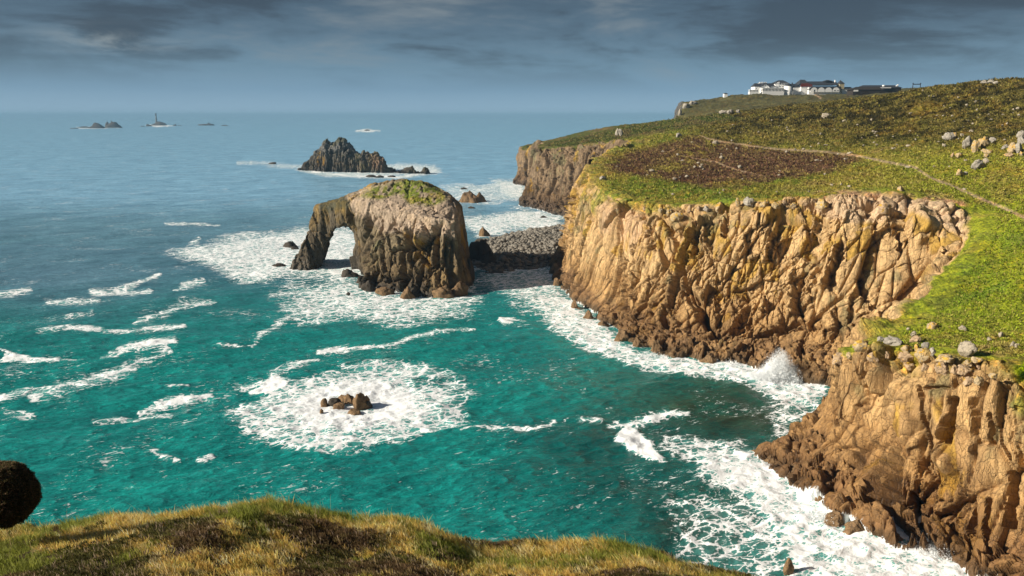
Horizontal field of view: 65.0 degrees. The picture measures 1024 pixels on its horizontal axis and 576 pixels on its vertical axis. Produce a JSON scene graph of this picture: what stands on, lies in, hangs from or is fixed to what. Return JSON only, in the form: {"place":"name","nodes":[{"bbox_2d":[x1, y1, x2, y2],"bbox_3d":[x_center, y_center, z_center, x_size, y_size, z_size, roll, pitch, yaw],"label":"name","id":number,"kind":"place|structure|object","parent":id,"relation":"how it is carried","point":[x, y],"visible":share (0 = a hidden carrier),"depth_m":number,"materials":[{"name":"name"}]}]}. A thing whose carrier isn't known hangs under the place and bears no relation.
{"place":"outdoors","nodes":[
{"label":"outdoors","id":0,"kind":"place"},
{"bbox_2d":[0,507,696,575],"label":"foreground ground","id":1,"kind":"structure","parent":0,"point":[440,557],"depth_m":10.12,"materials":[{"name":"plant"}]},
{"bbox_2d":[0,459,42,529],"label":"heather bush","id":2,"kind":"object","parent":1,"relation":"on","point":[21,495],"visible":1,"depth_m":9.82,"materials":[{"name":"brown plant"}]},
{"bbox_2d":[0,506,755,575],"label":"heather","id":3,"kind":"object","parent":1,"relation":"on","point":[198,530],"visible":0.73,"depth_m":9.63,"materials":[{"name":"plant"}]},
{"bbox_2d":[0,492,760,575],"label":"dry grass","id":4,"kind":"structure","parent":1,"relation":"on","point":[627,551],"depth_m":10.71,"materials":[{"name":"plant"}]},
{"bbox_2d":[0,116,967,575],"bbox_3d":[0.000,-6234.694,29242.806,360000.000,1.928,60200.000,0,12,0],"label":"sea","id":5,"kind":"structure","parent":0,"point":[170,334],"depth_m":191.17,"materials":[{"name":"liquid"}]},
{"bbox_2d":[89,123,104,127],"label":"reef rock","id":6,"kind":"object","parent":5,"relation":"in","point":[96,125],"visible":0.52,"depth_m":3720.72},
{"bbox_2d":[105,122,121,127],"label":"reef rock","id":7,"kind":"object","parent":5,"relation":"in","point":[113,125],"visible":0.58,"depth_m":3867.01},
{"bbox_2d":[151,121,166,125],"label":"reef rock","id":8,"kind":"object","parent":5,"relation":"in","point":[158,123],"visible":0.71,"depth_m":4700.32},
{"bbox_2d":[272,263,285,266],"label":"sea rock","id":9,"kind":"object","parent":5,"relation":"in","point":[279,265],"visible":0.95,"depth_m":326.44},
{"bbox_2d":[283,241,297,247],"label":"sea rock","id":10,"kind":"object","parent":5,"relation":"in","point":[289,244],"visible":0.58,"depth_m":373.44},
{"bbox_2d":[320,398,327,406],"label":"sea rock","id":11,"kind":"object","parent":5,"relation":"in","point":[324,403],"visible":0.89,"depth_m":168.84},
{"bbox_2d":[328,398,341,406],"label":"sea rock","id":12,"kind":"object","parent":5,"relation":"in","point":[332,401],"visible":0.68,"depth_m":168.79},
{"bbox_2d":[333,402,344,409],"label":"sea rock","id":13,"kind":"object","parent":5,"relation":"in","point":[340,405],"visible":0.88,"depth_m":167.69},
{"bbox_2d":[344,394,353,403],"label":"sea rock","id":14,"kind":"object","parent":5,"relation":"in","point":[348,398],"visible":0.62,"depth_m":170.67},
{"bbox_2d":[341,269,359,277],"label":"sea rock","id":15,"kind":"object","parent":5,"relation":"in","point":[348,273],"visible":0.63,"depth_m":303.05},
{"bbox_2d":[347,408,360,415],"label":"sea rock","id":16,"kind":"object","parent":5,"relation":"in","point":[353,411],"visible":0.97,"depth_m":165.04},
{"bbox_2d":[353,393,369,409],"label":"sea rock","id":17,"kind":"object","parent":5,"relation":"in","point":[360,400],"visible":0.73,"depth_m":167.49,"materials":[{"name":"stone"}]},
{"bbox_2d":[297,137,429,173],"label":"serrated stack","id":18,"kind":"object","parent":5,"relation":"in","point":[340,154],"visible":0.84,"depth_m":862.18,"materials":[{"name":"stone"}]},
{"bbox_2d":[360,280,375,291],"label":"sea rock","id":19,"kind":"object","parent":5,"relation":"in","point":[368,286],"visible":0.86,"depth_m":281.00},
{"bbox_2d":[290,179,473,297],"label":"arch rock","id":20,"kind":"object","parent":5,"relation":"in","point":[411,235],"visible":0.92,"depth_m":290.34,"materials":[{"name":"stone"}]},
{"bbox_2d":[375,287,394,295],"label":"sea rock","id":21,"kind":"object","parent":5,"relation":"in","point":[383,291],"visible":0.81,"depth_m":275.73,"materials":[{"name":"stone"}]},
{"bbox_2d":[400,286,415,298],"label":"sea rock","id":22,"kind":"object","parent":5,"relation":"in","point":[406,293],"visible":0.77,"depth_m":269.33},
{"bbox_2d":[432,285,453,297],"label":"sea rock","id":23,"kind":"object","parent":5,"relation":"in","point":[445,291],"visible":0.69,"depth_m":269.18,"materials":[{"name":"stone"}]},
{"bbox_2d":[451,281,468,296],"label":"sea rock","id":24,"kind":"object","parent":5,"relation":"in","point":[460,288],"visible":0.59,"depth_m":273.34,"materials":[{"name":"stone"}]},
{"bbox_2d":[459,190,479,202],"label":"sea rock","id":25,"kind":"object","parent":5,"relation":"in","point":[469,196],"visible":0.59,"depth_m":564.93,"materials":[{"name":"stone"}]},
{"bbox_2d":[467,259,474,281],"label":"sea rock","id":26,"kind":"object","parent":5,"relation":"in","point":[471,269],"visible":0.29,"depth_m":297.30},
{"bbox_2d":[469,238,492,260],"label":"sea rock","id":27,"kind":"object","parent":5,"relation":"in","point":[479,248],"visible":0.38,"depth_m":337.07,"materials":[{"name":"stone"}]},
{"bbox_2d":[477,192,486,201],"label":"sea rock","id":28,"kind":"object","parent":5,"relation":"in","point":[480,196],"visible":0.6,"depth_m":567.53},
{"bbox_2d":[479,227,489,236],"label":"sea rock","id":29,"kind":"object","parent":5,"relation":"in","point":[483,232],"visible":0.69,"depth_m":407.47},
{"bbox_2d":[480,251,496,263],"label":"sea rock","id":30,"kind":"object","parent":5,"relation":"in","point":[489,257],"visible":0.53,"depth_m":328.35,"materials":[{"name":"stone"}]},
{"bbox_2d":[553,278,560,285],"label":"sea rock","id":31,"kind":"object","parent":5,"relation":"in","point":[557,282],"visible":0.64,"depth_m":288.17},
{"bbox_2d":[571,300,579,309],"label":"shore rock","id":32,"kind":"object","parent":5,"relation":"in","point":[574,304],"visible":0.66,"depth_m":253.96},
{"bbox_2d":[583,310,593,318],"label":"shore rock","id":33,"kind":"object","parent":5,"relation":"in","point":[588,315],"visible":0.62,"depth_m":240.50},
{"bbox_2d":[598,320,609,326],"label":"shore rock","id":34,"kind":"object","parent":5,"relation":"in","point":[602,323],"visible":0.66,"depth_m":232.10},
{"bbox_2d":[614,329,628,341],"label":"shore rock","id":35,"kind":"object","parent":5,"relation":"in","point":[622,335],"visible":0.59,"depth_m":216.83,"materials":[{"name":"stone"}]},
{"bbox_2d":[632,338,645,346],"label":"shore rock","id":36,"kind":"object","parent":5,"relation":"in","point":[636,344],"visible":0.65,"depth_m":212.01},
{"bbox_2d":[627,350,663,359],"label":"sea spray","id":37,"kind":"object","parent":5,"relation":"on","point":[646,354],"visible":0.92,"depth_m":203.65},
{"bbox_2d":[650,337,662,352],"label":"shore rock","id":38,"kind":"object","parent":5,"relation":"in","point":[656,346],"visible":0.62,"depth_m":206.97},
{"bbox_2d":[670,346,679,352],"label":"shore rock","id":39,"kind":"object","parent":5,"relation":"in","point":[675,349],"visible":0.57,"depth_m":203.83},
{"bbox_2d":[699,353,716,363],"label":"shore rock","id":40,"kind":"object","parent":5,"relation":"in","point":[709,358],"visible":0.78,"depth_m":198.43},
{"bbox_2d":[711,360,743,369],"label":"sea spray","id":41,"kind":"object","parent":5,"relation":"on","point":[733,364],"visible":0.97,"depth_m":196.08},
{"bbox_2d":[763,454,777,463],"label":"shore rock","id":42,"kind":"object","parent":5,"relation":"in","point":[771,459],"visible":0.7,"depth_m":141.06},
{"bbox_2d":[756,358,792,376],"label":"breaking wave","id":43,"kind":"object","parent":5,"relation":"on","point":[766,368],"visible":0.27,"depth_m":185.72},
{"bbox_2d":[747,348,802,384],"bbox_3d":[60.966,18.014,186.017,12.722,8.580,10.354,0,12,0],"label":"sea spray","id":44,"kind":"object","parent":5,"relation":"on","point":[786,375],"visible":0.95,"depth_m":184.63,"materials":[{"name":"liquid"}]},
{"bbox_2d":[783,558,793,575],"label":"sea rock","id":45,"kind":"object","parent":5,"relation":"in","point":[788,568],"visible":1,"depth_m":107.97,"materials":[{"name":"stone"}]},
{"bbox_2d":[801,497,833,527],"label":"sea spray","id":46,"kind":"object","parent":5,"relation":"on","point":[821,517],"visible":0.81,"depth_m":122.37,"materials":[{"name":"liquid"}]},
{"bbox_2d":[815,492,826,501],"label":"shore rock","id":47,"kind":"object","parent":5,"relation":"in","point":[820,498],"visible":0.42,"depth_m":127.10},
{"bbox_2d":[824,508,844,526],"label":"shore rock","id":48,"kind":"object","parent":5,"relation":"in","point":[836,516],"visible":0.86,"depth_m":120.36,"materials":[{"name":"stone"}]},
{"bbox_2d":[843,519,865,534],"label":"shore rock","id":49,"kind":"object","parent":5,"relation":"in","point":[854,526],"visible":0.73,"depth_m":117.76,"materials":[{"name":"stone"}]},
{"bbox_2d":[896,533,903,541],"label":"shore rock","id":50,"kind":"object","parent":5,"relation":"in","point":[898,537],"visible":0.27,"depth_m":116.09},
{"bbox_2d":[906,536,954,561],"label":"sea spray","id":51,"kind":"object","parent":5,"relation":"on","point":[931,551],"visible":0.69,"depth_m":112.30,"materials":[{"name":"liquid"}]},
{"bbox_2d":[0,0,1023,115],"label":"sky","id":52,"kind":"structure","parent":0,"point":[58,57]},
{"bbox_2d":[471,225,563,272],"bbox_3d":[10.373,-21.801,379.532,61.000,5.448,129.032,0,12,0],"label":"beach shingle","id":53,"kind":"object","parent":0,"point":[523,241],"visible":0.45,"depth_m":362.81,"materials":[{"name":"stone"}]},
{"bbox_2d":[512,139,642,215],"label":"cliff","id":54,"kind":"structure","parent":0,"point":[546,177],"depth_m":526.13,"materials":[{"name":"stone"}]},
{"bbox_2d":[674,101,687,118],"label":"distant cliff","id":55,"kind":"structure","parent":0,"point":[680,105],"depth_m":819.62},
{"bbox_2d":[548,158,1001,386],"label":"cliff","id":56,"kind":"structure","parent":0,"point":[808,287],"depth_m":208.63,"materials":[{"name":"stone"}]},
{"bbox_2d":[665,208,671,216],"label":"boulder","id":57,"kind":"object","parent":56,"relation":"on","point":[668,212],"visible":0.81,"depth_m":229.01,"materials":[{"name":"stone"}]},
{"bbox_2d":[670,212,683,221],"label":"boulder","id":58,"kind":"object","parent":56,"relation":"on","point":[676,216],"visible":1,"depth_m":224.81,"materials":[{"name":"stone"}]},
{"bbox_2d":[715,202,723,213],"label":"boulder","id":59,"kind":"object","parent":56,"relation":"on","point":[719,207],"visible":1,"depth_m":224.14,"materials":[{"name":"stone"}]},
{"bbox_2d":[735,198,740,206],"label":"boulder","id":60,"kind":"object","parent":56,"relation":"on","point":[737,202],"visible":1,"depth_m":218.83,"materials":[{"name":"stone"}]},
{"bbox_2d":[743,196,753,206],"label":"boulder","id":61,"kind":"object","parent":56,"relation":"on","point":[748,201],"visible":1,"depth_m":215.68,"materials":[{"name":"grey stone"}]},
{"bbox_2d":[759,201,769,207],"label":"boulder","id":62,"kind":"object","parent":56,"relation":"on","point":[764,204],"visible":0.93,"depth_m":212.01,"materials":[{"name":"stone"}]},
{"bbox_2d":[771,202,779,209],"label":"boulder","id":63,"kind":"object","parent":56,"relation":"on","point":[775,205],"visible":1,"depth_m":209.40,"materials":[{"name":"stone"}]},
{"bbox_2d":[528,77,1023,363],"bbox_3d":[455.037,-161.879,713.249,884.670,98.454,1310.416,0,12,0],"label":"headland turf","id":64,"kind":"structure","parent":56,"relation":"on","point":[732,102],"depth_m":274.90,"materials":[{"name":"plant"}]},
{"bbox_2d":[751,83,775,93],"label":"hotel wing","id":65,"kind":"structure","parent":64,"relation":"on","point":[757,86],"depth_m":854.57,"materials":[{"name":"paint"}]},
{"bbox_2d":[761,88,783,94],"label":"sun lounge","id":66,"kind":"object","parent":64,"relation":"on","point":[775,91],"visible":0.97,"depth_m":846.49,"materials":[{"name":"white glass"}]},
{"bbox_2d":[773,80,789,87],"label":"hotel block","id":67,"kind":"structure","parent":64,"relation":"on","point":[779,83],"depth_m":854.80,"materials":[{"name":"paint"}]},
{"bbox_2d":[784,83,791,94],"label":"round tower","id":68,"kind":"structure","parent":64,"relation":"on","point":[788,89],"depth_m":847.77,"materials":[{"name":"paint"}]},
{"bbox_2d":[791,83,799,94],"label":"link building","id":69,"kind":"structure","parent":64,"relation":"on","point":[796,89],"depth_m":857.08,"materials":[{"name":"paint"}]},
{"bbox_2d":[795,80,838,94],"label":"great hall","id":70,"kind":"structure","parent":64,"relation":"on","point":[804,85],"depth_m":855.36,"materials":[{"name":"stone"}]},
{"bbox_2d":[807,86,840,94],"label":"arcade","id":71,"kind":"object","parent":64,"relation":"on","point":[819,90],"visible":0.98,"depth_m":846.14,"materials":[{"name":"paint"}]},
{"bbox_2d":[834,80,844,93],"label":"pointed tower","id":72,"kind":"structure","parent":64,"relation":"on","point":[840,83],"depth_m":852.33,"materials":[{"name":"white stone"}]},
{"bbox_2d":[841,87,850,93],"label":"annex","id":73,"kind":"object","parent":64,"relation":"on","point":[844,91],"visible":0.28,"depth_m":852.66,"materials":[{"name":"stone"}]},
{"bbox_2d":[847,87,883,95],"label":"exhibition shed","id":74,"kind":"structure","parent":64,"relation":"on","point":[861,90],"depth_m":738.90,"materials":[{"name":"grey"}]},
{"bbox_2d":[859,84,901,92],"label":"visitor hall","id":75,"kind":"structure","parent":64,"relation":"on","point":[891,88],"depth_m":757.96,"materials":[{"name":"stone"}]},
{"bbox_2d":[909,335,920,343],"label":"boulder","id":76,"kind":"object","parent":64,"relation":"on","point":[916,338],"visible":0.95,"depth_m":136.31,"materials":[{"name":"beige stone"}]},
{"bbox_2d":[926,322,938,329],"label":"boulder","id":77,"kind":"object","parent":64,"relation":"on","point":[932,325],"visible":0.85,"depth_m":149.86,"materials":[{"name":"stone"}]},
{"bbox_2d":[942,132,955,140],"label":"boulder","id":78,"kind":"object","parent":64,"relation":"on","point":[948,136],"visible":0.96,"depth_m":275.61,"materials":[{"name":"grey stone"}]},
{"bbox_2d":[956,169,964,174],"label":"boulder","id":79,"kind":"object","parent":64,"relation":"on","point":[959,172],"visible":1,"depth_m":228.16,"materials":[{"name":"stone"}]},
{"bbox_2d":[962,135,972,148],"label":"boulder","id":80,"kind":"object","parent":64,"relation":"on","point":[967,142],"visible":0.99,"depth_m":253.97,"materials":[{"name":"grey stone"}]},
{"bbox_2d":[971,140,979,151],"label":"boulder","id":81,"kind":"object","parent":64,"relation":"on","point":[975,145],"visible":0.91,"depth_m":246.96,"materials":[{"name":"stone"}]},
{"bbox_2d":[971,159,982,169],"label":"boulder","id":82,"kind":"object","parent":64,"relation":"on","point":[976,164],"visible":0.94,"depth_m":231.09,"materials":[{"name":"grey stone"}]},
{"bbox_2d":[978,136,989,146],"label":"boulder","id":83,"kind":"object","parent":64,"relation":"on","point":[984,141],"visible":0.9,"depth_m":248.13,"materials":[{"name":"stone"}]},
{"bbox_2d":[981,149,992,153],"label":"boulder","id":84,"kind":"object","parent":64,"relation":"on","point":[987,151],"visible":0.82,"depth_m":240.43,"materials":[{"name":"stone"}]},
{"bbox_2d":[1007,142,1015,152],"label":"boulder","id":85,"kind":"object","parent":64,"relation":"on","point":[1011,148],"visible":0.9,"depth_m":236.26,"materials":[{"name":"stone"}]},
{"bbox_2d":[1015,142,1021,153],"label":"boulder","id":86,"kind":"object","parent":64,"relation":"on","point":[1018,146],"visible":1,"depth_m":234.42,"materials":[{"name":"grey stone"}]},
{"bbox_2d":[1016,130,1023,137],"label":"boulder","id":87,"kind":"object","parent":64,"relation":"on","point":[1019,133],"visible":0.6,"depth_m":249.79,"materials":[{"name":"grey stone"}]},
{"bbox_2d":[1017,135,1023,143],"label":"boulder","id":88,"kind":"object","parent":64,"relation":"on","point":[1020,139],"visible":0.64,"depth_m":241.47,"materials":[{"name":"grey stone"}]},
{"bbox_2d":[815,198,828,209],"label":"boulder","id":89,"kind":"object","parent":56,"relation":"on","point":[822,204],"visible":1,"depth_m":207.06,"materials":[{"name":"stone"}]},
{"bbox_2d":[877,204,890,215],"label":"boulder","id":90,"kind":"object","parent":56,"relation":"on","point":[883,210],"visible":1,"depth_m":199.01,"materials":[{"name":"beige stone"}]},
{"bbox_2d":[754,316,1023,575],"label":"promontory cliff","id":91,"kind":"structure","parent":0,"point":[883,441],"depth_m":120.19,"materials":[{"name":"stone"}]},
{"bbox_2d":[832,352,842,364],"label":"boulder","id":92,"kind":"object","parent":91,"relation":"on","point":[837,357],"visible":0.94,"depth_m":140.50,"materials":[{"name":"beige stone"}]},
{"bbox_2d":[852,340,868,352],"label":"boulder","id":93,"kind":"object","parent":91,"relation":"on","point":[859,345],"visible":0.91,"depth_m":133.96,"materials":[{"name":"stone"}]},
{"bbox_2d":[866,352,878,361],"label":"boulder","id":94,"kind":"object","parent":91,"relation":"on","point":[870,357],"visible":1,"depth_m":131.44,"materials":[{"name":"beige stone"}]},
{"bbox_2d":[885,351,890,358],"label":"boulder","id":95,"kind":"object","parent":91,"relation":"on","point":[887,355],"visible":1,"depth_m":131.41,"materials":[{"name":"beige stone"}]},
{"bbox_2d":[883,335,902,345],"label":"boulder","id":96,"kind":"object","parent":91,"relation":"on","point":[891,340],"visible":0.9,"depth_m":133.49,"materials":[{"name":"grey stone"}]},
{"bbox_2d":[898,352,913,362],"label":"boulder","id":97,"kind":"object","parent":91,"relation":"on","point":[903,357],"visible":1,"depth_m":129.84,"materials":[{"name":"beige stone"}]},
{"bbox_2d":[900,345,912,352],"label":"boulder","id":98,"kind":"object","parent":91,"relation":"on","point":[907,348],"visible":1,"depth_m":129.88,"materials":[{"name":"stone"}]},
{"bbox_2d":[904,362,914,371],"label":"boulder","id":99,"kind":"object","parent":91,"relation":"on","point":[910,367],"visible":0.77,"depth_m":129.35,"materials":[{"name":"beige stone"}]},
{"bbox_2d":[914,348,929,362],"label":"boulder","id":100,"kind":"object","parent":91,"relation":"on","point":[919,356],"visible":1,"depth_m":122.32,"materials":[{"name":"stone"}]},
{"bbox_2d":[921,363,927,371],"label":"boulder","id":101,"kind":"object","parent":91,"relation":"on","point":[924,367],"visible":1,"depth_m":120.77,"materials":[{"name":"beige stone"}]},
{"bbox_2d":[921,342,929,348],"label":"boulder","id":102,"kind":"object","parent":91,"relation":"on","point":[925,345],"visible":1,"depth_m":122.09,"materials":[{"name":"grey stone"}]},
{"bbox_2d":[929,347,935,356],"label":"boulder","id":103,"kind":"object","parent":91,"relation":"on","point":[932,350],"visible":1,"depth_m":121.40,"materials":[{"name":"grey stone"}]},
{"bbox_2d":[934,361,948,375],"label":"boulder","id":104,"kind":"object","parent":91,"relation":"on","point":[940,367],"visible":1,"depth_m":118.63,"materials":[{"name":"beige stone"}]},
{"bbox_2d":[935,354,954,363],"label":"boulder","id":105,"kind":"object","parent":91,"relation":"on","point":[947,358],"visible":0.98,"depth_m":119.00,"materials":[{"name":"stone"}]},
{"bbox_2d":[950,364,957,374],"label":"boulder","id":106,"kind":"object","parent":91,"relation":"on","point":[954,369],"visible":1,"depth_m":115.17,"materials":[{"name":"beige stone"}]},
{"bbox_2d":[957,364,972,376],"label":"boulder","id":107,"kind":"object","parent":91,"relation":"on","point":[963,370],"visible":1,"depth_m":114.70,"materials":[{"name":"beige stone"}]},
{"bbox_2d":[957,341,977,357],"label":"boulder","id":108,"kind":"object","parent":91,"relation":"on","point":[968,349],"visible":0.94,"depth_m":120.29,"materials":[{"name":"stone"}]},
{"bbox_2d":[962,376,973,386],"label":"boulder","id":109,"kind":"object","parent":91,"relation":"on","point":[968,380],"visible":1,"depth_m":113.40,"materials":[{"name":"beige stone"}]},
{"bbox_2d":[963,359,972,366],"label":"boulder","id":110,"kind":"object","parent":91,"relation":"on","point":[968,362],"visible":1,"depth_m":115.58,"materials":[{"name":"stone"}]},
{"bbox_2d":[971,356,982,362],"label":"boulder","id":111,"kind":"object","parent":91,"relation":"on","point":[975,359],"visible":1,"depth_m":115.63,"materials":[{"name":"stone"}]},
{"bbox_2d":[974,375,983,385],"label":"boulder","id":112,"kind":"object","parent":91,"relation":"on","point":[979,380],"visible":1,"depth_m":112.67,"materials":[{"name":"stone"}]},
{"bbox_2d":[988,373,997,379],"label":"boulder","id":113,"kind":"object","parent":91,"relation":"on","point":[992,376],"visible":1,"depth_m":109.82,"materials":[{"name":"stone"}]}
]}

